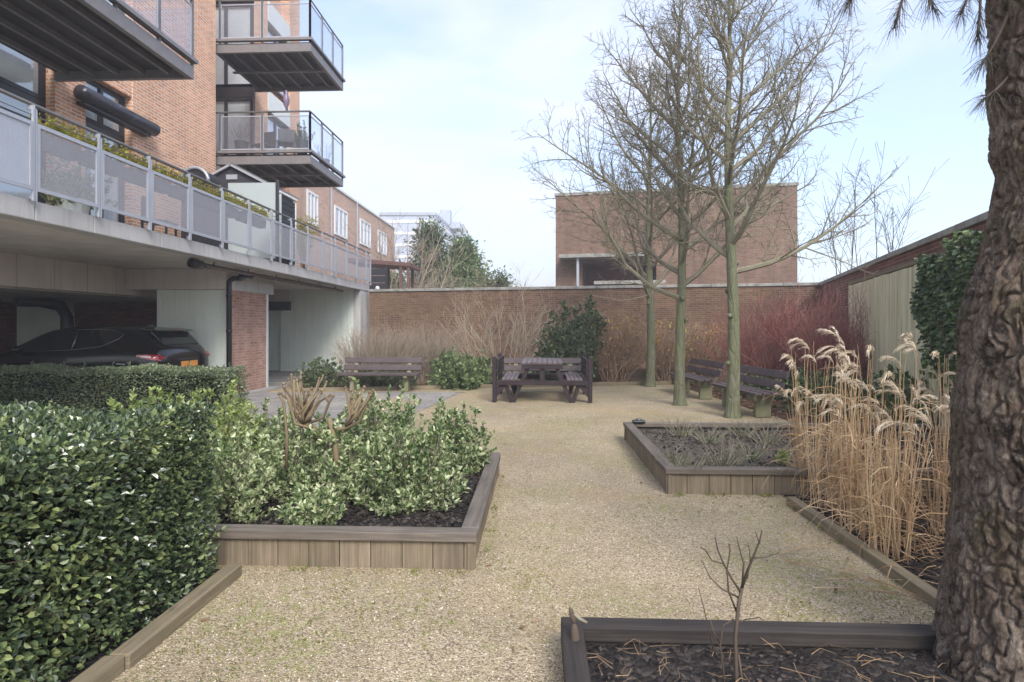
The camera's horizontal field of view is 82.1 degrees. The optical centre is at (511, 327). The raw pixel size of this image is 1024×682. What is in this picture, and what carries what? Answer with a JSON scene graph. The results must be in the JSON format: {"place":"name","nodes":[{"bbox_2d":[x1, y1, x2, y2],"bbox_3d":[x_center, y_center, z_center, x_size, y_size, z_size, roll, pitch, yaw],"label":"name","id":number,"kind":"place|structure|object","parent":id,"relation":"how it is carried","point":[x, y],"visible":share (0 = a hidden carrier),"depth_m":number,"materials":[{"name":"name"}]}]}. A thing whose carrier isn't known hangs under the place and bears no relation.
{"place":"outdoors","nodes":[
{"label":"outdoors","id":0,"kind":"place"},
{"bbox_2d":[39,158,126,214],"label":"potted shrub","id":1,"kind":"object","parent":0,"point":[71,205],"visible":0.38,"depth_m":8.13,"materials":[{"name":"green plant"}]},
{"bbox_2d":[15,568,219,681],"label":"hedge bed soil","id":2,"kind":"structure","parent":0,"point":[87,663],"depth_m":2.71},
{"bbox_2d":[0,398,226,681],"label":"hedge","id":3,"kind":"object","parent":2,"relation":"on","point":[84,540],"visible":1,"depth_m":2.57,"materials":[{"name":"green plant"}]},
{"bbox_2d":[0,0,345,266],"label":"apartment building","id":4,"kind":"structure","parent":0,"point":[177,83],"depth_m":12.53,"materials":[{"name":"brick"}]},
{"bbox_2d":[0,82,45,203],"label":"window","id":5,"kind":"structure","parent":4,"relation":"in","point":[5,188],"depth_m":9.16,"materials":[{"name":"clear glass"}]},
{"bbox_2d":[0,43,45,101],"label":"window","id":6,"kind":"structure","parent":4,"relation":"in","point":[17,71],"depth_m":9.28,"materials":[{"name":"clear glass"}]},
{"bbox_2d":[86,121,124,223],"bbox_3d":[-7.785,-2.585,10.901,0.370,2.210,1.196,0,0,2],"label":"window","id":7,"kind":"structure","parent":4,"relation":"in","point":[106,214],"depth_m":11.21,"materials":[{"name":"grey glass"}]},
{"bbox_2d":[86,81,124,137],"bbox_3d":[-7.643,-4.090,10.895,0.085,0.780,1.196,0,0,2],"label":"window","id":8,"kind":"structure","parent":4,"relation":"in","point":[91,117],"depth_m":11.04,"materials":[{"name":"grey glass"}]},
{"bbox_2d":[216,97,253,169],"bbox_3d":[-8.349,-5.465,17.166,1.627,2.450,0.085,0,0,2],"label":"window","id":9,"kind":"structure","parent":4,"relation":"in","point":[233,103],"depth_m":17.18,"materials":[{"name":"grey glass"}]},
{"bbox_2d":[216,3,253,86],"bbox_3d":[-8.349,-8.215,17.166,1.627,2.450,0.085,0,0,2],"label":"window","id":10,"kind":"structure","parent":4,"relation":"in","point":[237,21],"depth_m":17.18,"materials":[{"name":"clear glass"}]},
{"bbox_2d":[251,131,276,154],"bbox_3d":[-6.634,-4.829,15.704,0.460,0.900,0.460,0,0,17],"label":"garden chair","id":11,"kind":"object","parent":4,"relation":"on","point":[269,139],"visible":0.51,"depth_m":15.83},
{"bbox_2d":[276,128,295,153],"bbox_3d":[-5.943,-4.829,15.474,0.460,0.900,0.460,0,0,-18],"label":"garden chair","id":12,"kind":"object","parent":4,"relation":"on","point":[286,137],"visible":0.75,"depth_m":15.61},
{"bbox_2d":[293,120,314,153],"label":"potted plant","id":13,"kind":"object","parent":4,"relation":"on","point":[299,142],"visible":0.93,"depth_m":14.79,"materials":[{"name":"green plant"}]},
{"bbox_2d":[237,386,278,395],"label":"parking floor","id":14,"kind":"structure","parent":0,"point":[260,389],"depth_m":13.76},
{"bbox_2d":[0,325,209,374],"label":"parked car","id":15,"kind":"object","parent":14,"relation":"on","point":[118,345],"visible":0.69,"depth_m":10.72,"materials":[{"name":"black paint"}]},
{"bbox_2d":[0,88,370,392],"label":"parking deck","id":16,"kind":"structure","parent":14,"relation":"on","point":[259,318],"depth_m":12.39,"materials":[{"name":"concrete"}]},
{"bbox_2d":[30,112,94,160],"bbox_3d":[-5.645,-2.376,7.356,0.374,0.472,0.724,0,0,10],"label":"railing planter","id":17,"kind":"object","parent":16,"relation":"attached to","point":[62,130],"visible":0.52,"depth_m":7.25,"materials":[{"name":"green plant"}]},
{"bbox_2d":[78,131,132,176],"bbox_3d":[-5.561,-2.381,8.053,0.385,0.482,0.885,0,0,2],"label":"railing planter","id":18,"kind":"object","parent":16,"relation":"attached to","point":[108,149],"visible":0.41,"depth_m":8.08,"materials":[{"name":"green plant"}]},
{"bbox_2d":[119,147,177,193],"bbox_3d":[-5.556,-2.398,8.986,0.391,0.517,1.151,0,0,2],"label":"railing planter","id":19,"kind":"object","parent":16,"relation":"attached to","point":[144,164],"visible":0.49,"depth_m":8.86,"materials":[{"name":"green plant"}]},
{"bbox_2d":[166,169,215,207],"bbox_3d":[-5.501,-2.382,10.060,0.376,0.484,1.152,0,0,2],"label":"railing planter","id":20,"kind":"object","parent":16,"relation":"attached to","point":[194,185],"visible":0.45,"depth_m":9.90,"materials":[{"name":"green plant"}]},
{"bbox_2d":[181,166,220,247],"bbox_3d":[-6.667,-2.424,12.592,0.666,1.928,0.543,0,0,2],"label":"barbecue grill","id":21,"kind":"object","parent":16,"relation":"on","point":[199,172],"visible":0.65,"depth_m":12.37,"materials":[{"name":"grey metal"}]},
{"bbox_2d":[207,179,243,217],"bbox_3d":[-5.404,-2.402,11.126,0.402,0.523,1.117,0,0,2],"label":"railing planter","id":22,"kind":"object","parent":16,"relation":"attached to","point":[227,198],"visible":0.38,"depth_m":11.11,"materials":[{"name":"green plant"}]},
{"bbox_2d":[235,194,270,228],"bbox_3d":[-5.405,-2.401,12.236,0.391,0.523,1.251,0,0,2],"label":"railing planter","id":23,"kind":"object","parent":16,"relation":"attached to","point":[259,212],"visible":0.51,"depth_m":12.26,"materials":[{"name":"green plant"}]},
{"bbox_2d":[228,180,278,261],"bbox_3d":[-5.877,-2.395,13.354,1.167,1.870,0.060,0,0,2],"label":"glass screen","id":24,"kind":"object","parent":16,"relation":"on","point":[266,194],"visible":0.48,"depth_m":13.34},
{"bbox_2d":[211,162,298,265],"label":"garden shed","id":25,"kind":"structure","parent":16,"relation":"on","point":[231,172],"depth_m":13.49,"materials":[{"name":"grey wood"}]},
{"bbox_2d":[279,190,297,266],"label":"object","id":26,"kind":"object","parent":16,"relation":"on","point":[287,208],"visible":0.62,"depth_m":14.11,"materials":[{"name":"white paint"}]},
{"bbox_2d":[207,371,460,430],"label":"paving","id":27,"kind":"structure","parent":0,"point":[337,403],"depth_m":11.99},
{"bbox_2d":[0,360,250,420],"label":"hedge","id":28,"kind":"object","parent":27,"relation":"on","point":[77,387],"visible":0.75,"depth_m":9.08,"materials":[{"name":"plant"}]},
{"bbox_2d":[369,267,387,288],"bbox_3d":[-4.964,-1.640,21.846,0.675,1.200,0.132,0,0,0],"label":"slatted fence","id":29,"kind":"object","parent":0,"point":[381,282],"visible":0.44,"depth_m":21.78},
{"bbox_2d":[112,383,934,681],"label":"gravel court","id":30,"kind":"object","parent":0,"point":[611,409],"depth_m":3.41,"materials":[{"name":"gravel"}]},
{"bbox_2d":[70,564,241,681],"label":"timber edging","id":31,"kind":"object","parent":30,"relation":"on","point":[134,650],"visible":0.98,"depth_m":2.74,"materials":[{"name":"wood"}]},
{"bbox_2d":[121,450,500,569],"bbox_3d":[-2.583,1.363,4.775,4.854,0.254,2.304,0,0,2],"label":"raised bed","id":32,"kind":"object","parent":30,"relation":"on","point":[433,546],"visible":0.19,"depth_m":3.59,"materials":[{"name":"wood"}]},
{"bbox_2d":[106,386,222,505],"bbox_3d":[-2.763,0.900,4.513,1.055,0.943,1.141,0,0,-27],"label":"evergreen shrub","id":33,"kind":"object","parent":32,"relation":"on","point":[111,403],"visible":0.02,"depth_m":4.36,"materials":[{"name":"green plant"}]},
{"bbox_2d":[156,426,286,523],"bbox_3d":[-2.068,1.046,4.250,0.928,0.653,0.954,0,0,-37],"label":"evergreen shrub","id":34,"kind":"object","parent":32,"relation":"on","point":[245,483],"visible":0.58,"depth_m":4.12,"materials":[{"name":"green plant"}]},
{"bbox_2d":[176,375,272,468],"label":"evergreen shrub","id":35,"kind":"object","parent":32,"relation":"on","point":[223,425],"visible":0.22,"depth_m":5.11,"materials":[{"name":"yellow plant"}]},
{"bbox_2d":[234,397,313,479],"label":"evergreen shrub","id":36,"kind":"object","parent":32,"relation":"on","point":[274,430],"visible":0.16,"depth_m":5.23,"materials":[{"name":"green plant"}]},
{"bbox_2d":[274,470,346,525],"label":"evergreen shrub","id":37,"kind":"object","parent":32,"relation":"on","point":[320,506],"visible":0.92,"depth_m":3.87,"materials":[{"name":"green plant"}]},
{"bbox_2d":[263,398,367,505],"bbox_3d":[-1.500,0.960,4.554,0.910,0.820,0.877,0,0,2],"label":"evergreen shrub","id":38,"kind":"object","parent":32,"relation":"on","point":[317,459],"visible":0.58,"depth_m":4.46,"materials":[{"name":"green plant"}]},
{"bbox_2d":[277,372,374,490],"bbox_3d":[-1.415,0.841,4.444,0.732,0.988,0.210,0,0,2],"label":"pruned shrub","id":39,"kind":"object","parent":32,"relation":"on","point":[302,413],"visible":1,"depth_m":4.44,"materials":[{"name":"plant"}]},
{"bbox_2d":[214,467,483,527],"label":"bark chips","id":40,"kind":"object","parent":32,"relation":"on","point":[431,512],"visible":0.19,"depth_m":4.12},
{"bbox_2d":[332,430,388,506],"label":"evergreen shrub","id":41,"kind":"object","parent":32,"relation":"on","point":[352,490],"visible":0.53,"depth_m":4.41,"materials":[{"name":"green plant"}]},
{"bbox_2d":[342,377,431,452],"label":"evergreen shrub","id":42,"kind":"object","parent":32,"relation":"on","point":[372,425],"visible":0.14,"depth_m":5.14,"materials":[{"name":"green plant"}]},
{"bbox_2d":[352,401,470,516],"bbox_3d":[-0.742,0.972,4.409,0.879,0.795,0.961,0,0,2],"label":"evergreen shrub","id":43,"kind":"object","parent":32,"relation":"on","point":[412,477],"visible":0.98,"depth_m":4.24,"materials":[{"name":"green plant"}]},
{"bbox_2d":[427,396,497,477],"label":"evergreen shrub","id":44,"kind":"object","parent":32,"relation":"on","point":[466,451],"visible":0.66,"depth_m":5.30,"materials":[{"name":"green plant"}]},
{"bbox_2d":[337,357,421,391],"bbox_3d":[-2.992,1.077,13.398,1.800,0.758,0.619,0,0,2],"label":"park bench","id":45,"kind":"object","parent":30,"relation":"on","point":[407,375],"visible":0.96,"depth_m":13.53,"materials":[{"name":"wood"}]},
{"bbox_2d":[295,381,671,391],"bbox_3d":[-0.425,1.430,14.151,9.142,0.110,0.090,0,0,-11],"label":"timber edging","id":46,"kind":"object","parent":30,"relation":"on","point":[419,387],"visible":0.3,"depth_m":13.89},
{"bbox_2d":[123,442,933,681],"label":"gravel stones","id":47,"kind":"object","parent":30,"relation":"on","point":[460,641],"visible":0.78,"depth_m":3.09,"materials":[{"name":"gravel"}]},
{"bbox_2d":[127,415,932,681],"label":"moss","id":48,"kind":"object","parent":30,"relation":"on","point":[679,494],"visible":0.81,"depth_m":3.10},
{"bbox_2d":[492,353,592,402],"bbox_3d":[0.624,1.017,12.137,1.940,0.910,1.625,0,0,3],"label":"picnic table","id":49,"kind":"object","parent":30,"relation":"on","point":[576,379],"visible":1,"depth_m":11.38,"materials":[{"name":"brown wood"}]},
{"bbox_2d":[503,358,583,392],"bbox_3d":[0.695,1.077,13.147,1.800,0.758,0.619,0,0,3],"label":"park bench","id":50,"kind":"object","parent":30,"relation":"on","point":[569,367],"visible":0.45,"depth_m":13.31,"materials":[{"name":"brown wood"}]},
{"bbox_2d":[520,47,760,386],"bbox_3d":[2.913,-2.707,14.445,5.394,8.445,4.464,0,0,2],"label":"bare tree","id":51,"kind":"object","parent":30,"relation":"on","point":[650,381],"visible":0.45,"depth_m":14.34,"materials":[{"name":"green plant"}]},
{"bbox_2d":[510,0,829,405],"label":"bare tree","id":52,"kind":"object","parent":30,"relation":"on","point":[679,396],"visible":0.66,"depth_m":10.94,"materials":[{"name":"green plant"}]},
{"bbox_2d":[668,358,725,398],"bbox_3d":[3.934,1.077,12.551,0.619,0.758,1.800,0,0,-4],"label":"park bench","id":53,"kind":"object","parent":30,"relation":"on","point":[703,385],"visible":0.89,"depth_m":12.04,"materials":[{"name":"brown wood"}]},
{"bbox_2d":[709,365,789,416],"bbox_3d":[4.069,1.077,10.152,0.619,0.758,1.800,0,0,-4],"label":"park bench","id":54,"kind":"object","parent":30,"relation":"on","point":[764,398],"visible":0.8,"depth_m":9.62,"materials":[{"name":"brown wood"}]},
{"bbox_2d":[611,0,909,418],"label":"bare tree","id":55,"kind":"object","parent":30,"relation":"on","point":[732,362],"visible":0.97,"depth_m":9.35,"materials":[{"name":"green plant"}]},
{"bbox_2d":[561,617,960,681],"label":"raised bed","id":56,"kind":"object","parent":30,"relation":"on","point":[691,637],"visible":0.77,"depth_m":2.50,"materials":[{"name":"wood"}]},
{"bbox_2d":[569,607,586,640],"bbox_3d":[0.278,1.298,2.470,0.079,0.242,0.041,0,0,2],"label":"garden ornament","id":57,"kind":"object","parent":56,"relation":"on","point":[574,635],"visible":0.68,"depth_m":2.46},
{"bbox_2d":[698,530,778,681],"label":"rose bush","id":58,"kind":"object","parent":56,"relation":"on","point":[736,625],"visible":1,"depth_m":2.27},
{"bbox_2d":[588,636,949,681],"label":"needle litter","id":59,"kind":"object","parent":56,"relation":"on","point":[730,652],"visible":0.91,"depth_m":2.36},
{"bbox_2d":[589,640,967,681],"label":"bark chips","id":60,"kind":"object","parent":56,"relation":"on","point":[783,657],"visible":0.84,"depth_m":2.37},
{"bbox_2d":[623,422,950,495],"bbox_3d":[3.339,1.362,6.323,3.894,0.257,2.544,0,0,2],"label":"raised bed","id":61,"kind":"object","parent":30,"relation":"on","point":[741,479],"visible":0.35,"depth_m":5.66,"materials":[{"name":"wood"}]},
{"bbox_2d":[663,417,698,437],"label":"dormant plant","id":62,"kind":"object","parent":61,"relation":"on","point":[680,430],"visible":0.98,"depth_m":7.13,"materials":[{"name":"grey plant"}]},
{"bbox_2d":[687,420,730,443],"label":"dormant plant","id":63,"kind":"object","parent":61,"relation":"on","point":[710,437],"visible":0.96,"depth_m":6.74,"materials":[{"name":"grey plant"}]},
{"bbox_2d":[693,435,754,466],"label":"dormant plant","id":64,"kind":"object","parent":61,"relation":"on","point":[725,461],"visible":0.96,"depth_m":5.58,"materials":[{"name":"grey plant"}]},
{"bbox_2d":[728,431,772,460],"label":"dormant plant","id":65,"kind":"object","parent":61,"relation":"on","point":[756,452],"visible":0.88,"depth_m":5.86,"materials":[{"name":"grey plant"}]},
{"bbox_2d":[737,417,788,444],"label":"dormant plant","id":66,"kind":"object","parent":61,"relation":"on","point":[773,439],"visible":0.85,"depth_m":6.64,"materials":[{"name":"grey plant"}]},
{"bbox_2d":[642,428,948,468],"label":"bark chips","id":67,"kind":"object","parent":61,"relation":"on","point":[761,462],"visible":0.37,"depth_m":6.51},
{"bbox_2d":[780,545,927,601],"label":"fallen stalks","id":68,"kind":"object","parent":30,"relation":"on","point":[873,579],"visible":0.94,"depth_m":3.31,"materials":[{"name":"plant"}]},
{"bbox_2d":[786,496,936,608],"bbox_3d":[2.256,1.439,3.727,0.079,0.083,2.252,0,0,2],"label":"timber edging","id":69,"kind":"object","parent":30,"relation":"on","point":[915,584],"visible":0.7,"depth_m":3.67,"materials":[{"name":"wood"}]},
{"bbox_2d":[805,0,1023,681],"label":"pine tree","id":70,"kind":"object","parent":30,"relation":"on","point":[977,625],"visible":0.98,"depth_m":2.33,"materials":[{"name":"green plant"}]},
{"bbox_2d":[308,371,856,422],"bbox_3d":[1.416,1.454,13.411,15.139,0.001,10.094,0,0,13],"label":"planting strip","id":71,"kind":"object","parent":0,"point":[715,392],"visible":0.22,"depth_m":11.19,"materials":[{"name":"brown plant"}]},
{"bbox_2d":[292,357,349,387],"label":"evergreen shrub","id":72,"kind":"object","parent":71,"relation":"on","point":[329,372],"visible":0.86,"depth_m":14.38,"materials":[{"name":"green plant"}]},
{"bbox_2d":[327,314,432,377],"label":"bare shrub","id":73,"kind":"object","parent":71,"relation":"on","point":[372,351],"visible":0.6,"depth_m":14.73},
{"bbox_2d":[341,363,418,387],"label":"evergreen shrub","id":74,"kind":"object","parent":71,"relation":"on","point":[370,381],"visible":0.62,"depth_m":14.15,"materials":[{"name":"green plant"}]},
{"bbox_2d":[383,314,474,383],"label":"bare shrub","id":75,"kind":"object","parent":71,"relation":"on","point":[436,350],"visible":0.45,"depth_m":15.13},
{"bbox_2d":[426,347,508,389],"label":"evergreen shrub","id":76,"kind":"object","parent":71,"relation":"on","point":[451,369],"visible":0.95,"depth_m":13.96,"materials":[{"name":"green plant"}]},
{"bbox_2d":[438,262,605,379],"bbox_3d":[0.033,-0.129,16.336,5.178,3.199,3.074,0,0,2],"label":"bare shrub","id":77,"kind":"object","parent":71,"relation":"on","point":[527,343],"visible":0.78,"depth_m":16.18,"materials":[{"name":"plant"}]},
{"bbox_2d":[528,291,607,380],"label":"evergreen shrub","id":78,"kind":"object","parent":71,"relation":"on","point":[564,341],"visible":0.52,"depth_m":14.73,"materials":[{"name":"green plant"}]},
{"bbox_2d":[558,296,668,381],"bbox_3d":[2.590,0.311,15.171,3.375,2.315,2.436,0,0,2],"label":"bare shrub","id":79,"kind":"object","parent":71,"relation":"on","point":[629,346],"visible":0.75,"depth_m":15.17,"materials":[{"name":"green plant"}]},
{"bbox_2d":[592,368,703,380],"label":"retaining boards","id":80,"kind":"object","parent":71,"relation":"on","point":[640,375],"visible":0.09,"depth_m":15.70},
{"bbox_2d":[620,306,713,383],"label":"bare shrub","id":81,"kind":"object","parent":71,"relation":"on","point":[660,358],"visible":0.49,"depth_m":15.05,"materials":[{"name":"brown plant"}]},
{"bbox_2d":[661,317,742,384],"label":"bare shrub","id":82,"kind":"object","parent":71,"relation":"on","point":[696,347],"visible":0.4,"depth_m":14.81,"materials":[{"name":"brown plant"}]},
{"bbox_2d":[675,270,854,385],"bbox_3d":[5.797,0.132,12.986,3.986,2.670,2.989,0,0,-5],"label":"dogwood","id":83,"kind":"object","parent":71,"relation":"on","point":[749,358],"visible":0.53,"depth_m":12.57,"materials":[{"name":"plant"}]},
{"bbox_2d":[740,363,839,400],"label":"evergreen shrub","id":84,"kind":"object","parent":71,"relation":"on","point":[791,380],"visible":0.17,"depth_m":11.86,"materials":[{"name":"green plant"}]},
{"bbox_2d":[745,263,876,390],"bbox_3d":[6.329,0.069,11.823,3.396,2.796,2.754,0,0,2],"label":"dogwood","id":85,"kind":"object","parent":71,"relation":"on","point":[800,351],"visible":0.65,"depth_m":11.69,"materials":[{"name":"plant"}]},
{"bbox_2d":[772,365,855,414],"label":"evergreen shrub","id":86,"kind":"object","parent":71,"relation":"on","point":[803,382],"visible":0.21,"depth_m":9.80,"materials":[{"name":"green plant"}]},
{"bbox_2d":[787,364,909,422],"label":"evergreen shrub","id":87,"kind":"object","parent":71,"relation":"on","point":[834,385],"visible":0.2,"depth_m":9.21,"materials":[{"name":"green plant"}]},
{"bbox_2d":[848,370,935,424],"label":"evergreen shrub","id":88,"kind":"object","parent":71,"relation":"on","point":[891,402],"visible":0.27,"depth_m":8.20,"materials":[{"name":"green plant"}]},
{"bbox_2d":[848,244,979,428],"bbox_3d":[6.389,0.225,9.795,0.071,2.430,6.852,0,0,19],"label":"panel fence","id":89,"kind":"object","parent":71,"relation":"on","point":[887,297],"visible":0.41,"depth_m":9.91,"materials":[{"name":"wood"}]},
{"bbox_2d":[300,0,994,286],"label":"sky","id":90,"kind":"structure","parent":0,"point":[431,99],"materials":[{"name":"white"}]},
{"bbox_2d":[554,182,798,285],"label":"brick hall","id":91,"kind":"structure","parent":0,"point":[578,263],"depth_m":28.80,"materials":[{"name":"brick"}]},
{"bbox_2d":[783,494,949,588],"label":"reed bed soil","id":92,"kind":"structure","parent":0,"point":[939,562],"depth_m":4.00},
{"bbox_2d":[759,326,891,515],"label":"ornamental grass","id":93,"kind":"object","parent":92,"relation":"on","point":[818,456],"depth_m":4.85,"materials":[{"name":"plant"}]},
{"bbox_2d":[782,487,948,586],"bbox_3d":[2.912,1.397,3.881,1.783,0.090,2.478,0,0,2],"label":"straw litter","id":94,"kind":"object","parent":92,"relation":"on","point":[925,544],"visible":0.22,"depth_m":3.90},
{"bbox_2d":[783,329,950,566],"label":"ornamental grass","id":95,"kind":"object","parent":92,"relation":"on","point":[863,494],"depth_m":3.92,"materials":[{"name":"plant"}]},
{"bbox_2d":[897,333,956,537],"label":"ornamental grass","id":96,"kind":"object","parent":92,"relation":"on","point":[943,480],"depth_m":4.12,"materials":[{"name":"plant"}]},
{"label":"raised terrace","id":97,"kind":"structure","parent":0,"visible":0},
{"bbox_2d":[300,187,395,284],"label":"row house","id":98,"kind":"structure","parent":97,"relation":"on","point":[331,207],"depth_m":26.28,"materials":[{"name":"brick"}]},
{"bbox_2d":[306,189,318,226],"bbox_3d":[-7.719,-4.583,22.715,0.070,1.250,1.101,0,0,2],"label":"window","id":99,"kind":"structure","parent":98,"relation":"in","point":[307,191],"depth_m":22.54,"materials":[{"name":"white glass"}]},
{"bbox_2d":[334,205,347,239],"bbox_3d":[-7.578,-4.616,26.020,0.070,1.250,1.666,0,0,2],"label":"window","id":100,"kind":"structure","parent":98,"relation":"in","point":[339,209],"depth_m":25.86,"materials":[{"name":"white glass"}]},
{"bbox_2d":[348,258,420,288],"bbox_3d":[-5.085,-1.879,23.520,2.477,1.577,2.063,0,0,2],"label":"pergola","id":101,"kind":"object","parent":97,"relation":"on","point":[407,266],"visible":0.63,"depth_m":22.55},
{"bbox_2d":[337,206,479,288],"bbox_3d":[-4.925,-2.173,27.678,7.582,7.293,6.964,0,0,2],"label":"bare tree","id":102,"kind":"object","parent":97,"relation":"on","point":[421,282],"visible":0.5,"depth_m":26.00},
{"bbox_2d":[399,215,456,287],"bbox_3d":[-4.554,-2.247,30.924,4.059,7.414,4.082,0,0,2],"label":"evergreen tree","id":103,"kind":"object","parent":97,"relation":"on","point":[426,231],"visible":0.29,"depth_m":30.56,"materials":[{"name":"green plant"}]},
{"bbox_2d":[429,228,506,287],"bbox_3d":[-2.472,-1.817,29.797,4.344,6.555,4.312,0,0,2],"label":"evergreen tree","id":104,"kind":"object","parent":97,"relation":"on","point":[471,260],"visible":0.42,"depth_m":29.44,"materials":[{"name":"green plant"}]},
{"label":"ground","id":105,"kind":"structure","parent":0,"visible":0},
{"bbox_2d":[379,210,462,287],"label":"office building","id":106,"kind":"structure","parent":105,"relation":"on","point":[408,220],"depth_m":95.00,"materials":[{"name":"grey metal"}]},
{"bbox_2d":[485,260,517,286],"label":"bush","id":107,"kind":"object","parent":105,"relation":"on","point":[501,277],"visible":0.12,"depth_m":29.77,"materials":[{"name":"green plant"}]},
{"bbox_2d":[369,282,820,375],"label":"garden wall","id":108,"kind":"structure","parent":105,"relation":"on","point":[412,306],"depth_m":18.68,"materials":[{"name":"brick"}]},
{"bbox_2d":[789,168,889,274],"bbox_3d":[8.813,-1.459,15.670,2.856,5.844,1.652,0,0,16],"label":"bare tree","id":109,"kind":"object","parent":105,"relation":"on","point":[853,232],"visible":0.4,"depth_m":15.69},
{"bbox_2d":[833,138,945,281],"bbox_3d":[9.271,-1.648,14.447,2.134,6.226,2.629,0,0,-42],"label":"bare tree","id":110,"kind":"object","parent":105,"relation":"on","point":[885,229],"visible":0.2,"depth_m":14.68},
{"bbox_2d":[820,211,988,383],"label":"side wall","id":111,"kind":"structure","parent":105,"relation":"on","point":[929,245],"depth_m":10.18,"materials":[{"name":"brick"}]},
{"bbox_2d":[909,229,983,426],"bbox_3d":[5.432,0.132,7.135,0.813,2.563,2.620,0,0,26],"label":"ivy","id":112,"kind":"object","parent":111,"relation":"attached to","point":[937,295],"visible":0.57,"depth_m":7.28,"materials":[{"name":"green plant"}]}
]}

